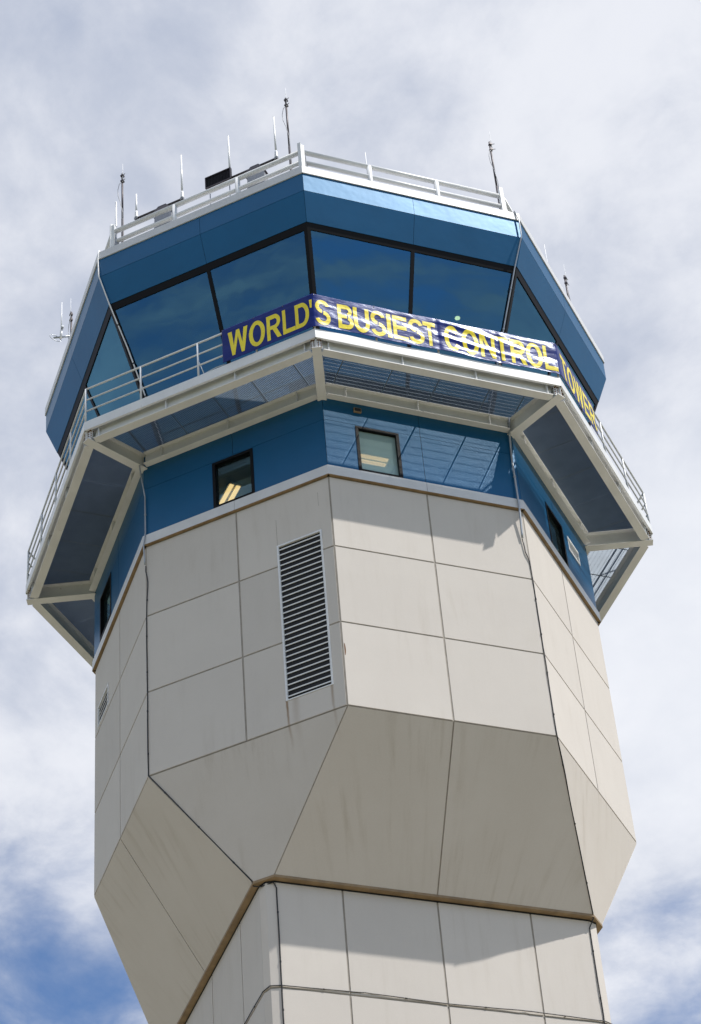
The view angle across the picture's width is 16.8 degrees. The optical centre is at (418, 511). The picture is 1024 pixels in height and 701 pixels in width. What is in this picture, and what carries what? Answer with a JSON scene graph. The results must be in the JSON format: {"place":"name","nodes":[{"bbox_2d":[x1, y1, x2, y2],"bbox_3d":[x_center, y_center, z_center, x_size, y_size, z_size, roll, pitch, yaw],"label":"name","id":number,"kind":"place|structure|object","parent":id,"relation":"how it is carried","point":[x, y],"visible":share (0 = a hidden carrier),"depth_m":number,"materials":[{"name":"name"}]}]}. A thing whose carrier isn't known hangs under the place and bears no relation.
{"place":"outdoors","nodes":[
{"label":"outdoors","id":0,"kind":"place"},
{"bbox_2d":[0,0,700,1023],"label":"sky","id":1,"kind":"structure","parent":0,"point":[590,110],"materials":[{"name":"white"}]},
{"label":"pavement","id":2,"kind":"structure","parent":0,"visible":0},
{"bbox_2d":[26,142,652,1023],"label":"control tower","id":3,"kind":"structure","parent":2,"relation":"on","point":[332,714],"depth_m":49.45,"materials":[{"name":"concrete"}]},
{"bbox_2d":[68,306,72,338],"bbox_3d":[-8.949,-4.171,60.910,0.237,3.815,0.240,-5,-42,-2],"label":"lightning mast","id":4,"kind":"object","parent":3,"relation":"on","point":[71,318],"visible":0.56,"depth_m":61.58,"materials":[{"name":"grey metal"}]},
{"bbox_2d":[49,302,69,341],"bbox_3d":[-9.327,-4.966,61.611,0.508,1.437,0.228,-5,-42,-2],"label":"side arm aerial","id":5,"kind":"object","parent":4,"relation":"attached to","point":[61,336],"visible":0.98,"depth_m":61.28,"materials":[{"name":"white metal"}]},
{"bbox_2d":[100,572,110,640],"bbox_3d":[-7.087,2.177,54.049,0.142,1.280,1.000,10,-44,-18],"label":"window","id":6,"kind":"structure","parent":3,"relation":"in","point":[107,589],"depth_m":54.38,"materials":[{"name":"black metal"}]},
{"bbox_2d":[58,306,159,469],"bbox_3d":[-7.242,-1.624,55.900,1.447,3.845,5.166,10,-44,-18],"label":"cab window frame","id":7,"kind":"structure","parent":3,"relation":"in","point":[109,359],"depth_m":55.67,"materials":[{"name":"blue glass"}]},
{"bbox_2d":[115,201,116,227],"bbox_3d":[-7.332,-6.691,57.352,0.088,2.535,0.088,-5,-42,-2],"label":"whip antenna","id":8,"kind":"object","parent":3,"relation":"on","point":[116,214],"visible":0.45,"depth_m":57.86,"materials":[{"name":"white plastic"}]},
{"bbox_2d":[118,167,124,242],"bbox_3d":[-7.216,-7.240,57.665,0.238,3.745,0.237,-5,-42,-2],"label":"lightning mast","id":9,"kind":"object","parent":3,"relation":"on","point":[122,176],"visible":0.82,"depth_m":58.00,"materials":[{"name":"grey metal"}]},
{"bbox_2d":[97,250,162,443],"bbox_3d":[-6.636,-3.707,54.579,1.846,5.882,0.134,25,-51,-30],"label":"conduit","id":10,"kind":"object","parent":3,"relation":"attached to","point":[118,324],"visible":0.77,"depth_m":54.87,"materials":[{"name":"white metal"}]},
{"bbox_2d":[139,463,145,564],"bbox_3d":[-6.016,0.032,51.523,0.203,2.853,0.058,30,-53,-34],"label":"conduit","id":11,"kind":"object","parent":3,"relation":"attached to","point":[144,514],"visible":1,"depth_m":51.60,"materials":[{"name":"grey metal"}]},
{"bbox_2d":[138,199,180,227],"bbox_3d":[-6.165,-6.707,56.816,1.282,1.645,0.380,-21,-44,15],"label":"antenna rack","id":12,"kind":"object","parent":3,"relation":"on","point":[162,216],"visible":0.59,"depth_m":57.07,"materials":[{"name":"grey metal"}]},
{"bbox_2d":[134,194,137,219],"bbox_3d":[-6.877,-7.395,57.660,0.097,1.080,0.097,-25,-45,19],"label":"whip antenna","id":13,"kind":"object","parent":12,"relation":"attached to","point":[136,215],"visible":0.94,"depth_m":57.59,"materials":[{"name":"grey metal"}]},
{"bbox_2d":[180,154,184,199],"bbox_3d":[-5.763,-8.107,57.574,0.097,1.830,0.097,-25,-45,19],"label":"whip antenna","id":14,"kind":"object","parent":12,"relation":"attached to","point":[182,196],"visible":0.97,"depth_m":57.46,"materials":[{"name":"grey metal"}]},
{"bbox_2d":[110,222,315,442],"bbox_3d":[-4.410,-3.889,53.744,5.166,3.845,1.447,-21,-44,15],"label":"cab window frame","id":15,"kind":"structure","parent":3,"relation":"in","point":[194,306],"depth_m":54.05,"materials":[{"name":"blue glass"}]},
{"bbox_2d":[145,566,284,1023],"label":"cable","id":16,"kind":"object","parent":3,"relation":"attached to","point":[233,862],"visible":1,"depth_m":46.12,"materials":[{"name":"black rubber"}]},
{"bbox_2d":[205,167,231,204],"bbox_3d":[-4.744,-7.447,56.357,0.700,1.885,0.079,-21,-44,15],"label":"black panel","id":17,"kind":"object","parent":3,"relation":"on","point":[220,177],"visible":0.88,"depth_m":56.83,"materials":[{"name":"black metal"}]},
{"bbox_2d":[219,481,241,503],"bbox_3d":[-4.301,-0.370,53.679,0.300,0.074,0.850,14,-46,-21],"label":"ceiling lamp","id":18,"kind":"object","parent":3,"relation":"attached to","point":[231,490],"visible":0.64,"depth_m":53.56,"materials":[{"name":"beige"}]},
{"bbox_2d":[212,448,254,507],"bbox_3d":[-3.975,-0.688,51.132,1.001,1.337,0.142,-21,-44,15],"label":"window","id":19,"kind":"structure","parent":3,"relation":"in","point":[215,466],"depth_m":51.34,"materials":[{"name":"black metal"}]},
{"bbox_2d":[232,158,273,188],"bbox_3d":[-3.883,-7.572,56.148,1.302,1.645,0.380,-21,-44,15],"label":"antenna rack","id":20,"kind":"object","parent":3,"relation":"on","point":[256,176],"visible":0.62,"depth_m":56.40,"materials":[{"name":"grey metal"}]},
{"bbox_2d":[227,135,230,166],"bbox_3d":[-4.580,-8.537,57.211,0.097,1.780,0.097,-25,-45,19],"label":"whip antenna","id":21,"kind":"object","parent":20,"relation":"attached to","point":[229,164],"visible":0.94,"depth_m":57.34,"materials":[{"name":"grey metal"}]},
{"bbox_2d":[273,116,278,159],"bbox_3d":[-3.451,-8.953,56.871,0.097,1.750,0.097,-25,-45,19],"label":"whip antenna","id":22,"kind":"object","parent":20,"relation":"attached to","point":[275,154],"visible":0.94,"depth_m":56.73,"materials":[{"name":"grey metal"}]},
{"bbox_2d":[282,88,291,169],"bbox_3d":[-3.101,-8.865,56.514,0.238,3.915,0.237,-5,-42,-2],"label":"lightning mast","id":23,"kind":"object","parent":3,"relation":"on","point":[287,123],"visible":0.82,"depth_m":56.88,"materials":[{"name":"grey metal"}]},
{"bbox_2d":[361,452,390,466],"bbox_3d":[-1.039,-1.174,53.205,0.750,0.074,0.300,10,-44,-18],"label":"ceiling lamp","id":24,"kind":"object","parent":3,"relation":"attached to","point":[375,459],"visible":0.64,"depth_m":53.18,"materials":[{"name":"beige"}]},
{"bbox_2d":[355,425,402,477],"bbox_3d":[-0.875,-1.245,50.912,1.001,1.337,0.142,10,-44,-18],"label":"window","id":25,"kind":"structure","parent":3,"relation":"in","point":[358,429],"depth_m":51.13,"materials":[{"name":"black metal"}]},
{"bbox_2d":[222,294,597,433],"bbox_3d":[0.151,-3.355,52.241,8.874,1.031,1.632,10,-44,-18],"label":"banner","id":26,"kind":"object","parent":3,"relation":"attached to","point":[276,324],"visible":1,"depth_m":51.48,"materials":[{"name":"blue fabric"}]},
{"bbox_2d":[307,222,516,412],"bbox_3d":[-0.211,-4.289,53.841,5.166,3.845,1.447,10,-44,-18],"label":"cab window frame","id":27,"kind":"structure","parent":3,"relation":"in","point":[349,266],"depth_m":54.14,"materials":[{"name":"blue glass"}]},
{"bbox_2d":[244,985,611,1023],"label":"cable","id":28,"kind":"object","parent":3,"relation":"attached to","point":[417,999],"visible":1,"depth_m":44.10,"materials":[{"name":"black rubber"}]},
{"bbox_2d":[488,132,500,209],"bbox_3d":[1.888,-8.081,57.941,0.241,3.795,0.237,-5,-42,-2],"label":"lightning mast","id":29,"kind":"object","parent":3,"relation":"on","point":[492,164],"visible":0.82,"depth_m":58.32,"materials":[{"name":"grey metal"}]},
{"bbox_2d":[488,211,521,413],"bbox_3d":[1.949,-4.531,54.767,0.110,5.884,1.839,30,-53,-34],"label":"conduit","id":30,"kind":"object","parent":3,"relation":"attached to","point":[503,329],"visible":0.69,"depth_m":55.16,"materials":[{"name":"white metal"}]},
{"bbox_2d":[508,418,522,537],"bbox_3d":[2.116,-0.772,51.745,0.173,3.486,0.104,-14,-42,8],"label":"conduit","id":31,"kind":"object","parent":3,"relation":"attached to","point":[515,482],"visible":1,"depth_m":51.70,"materials":[{"name":"grey metal"}]},
{"bbox_2d":[492,268,597,425],"bbox_3d":[2.895,-2.589,56.135,1.447,3.845,5.166,-21,-44,15],"label":"cab window frame","id":32,"kind":"structure","parent":3,"relation":"in","point":[526,318],"depth_m":55.92,"materials":[{"name":"blue glass"}]},
{"bbox_2d":[545,502,568,566],"bbox_3d":[3.061,0.556,53.431,0.142,1.315,1.000,-21,-44,15],"label":"window","id":33,"kind":"structure","parent":3,"relation":"in","point":[559,531],"depth_m":53.78,"materials":[{"name":"black glass"}]},
{"bbox_2d":[522,539,604,1023],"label":"cable","id":34,"kind":"object","parent":3,"relation":"attached to","point":[566,784],"visible":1,"depth_m":47.06,"materials":[{"name":"black rubber"}]},
{"bbox_2d":[563,264,570,300],"bbox_3d":[3.957,-5.163,61.434,0.237,3.765,0.238,-5,-42,-2],"label":"lightning mast","id":35,"kind":"object","parent":3,"relation":"on","point":[565,282],"visible":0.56,"depth_m":62.16,"materials":[{"name":"grey metal"}]}
]}

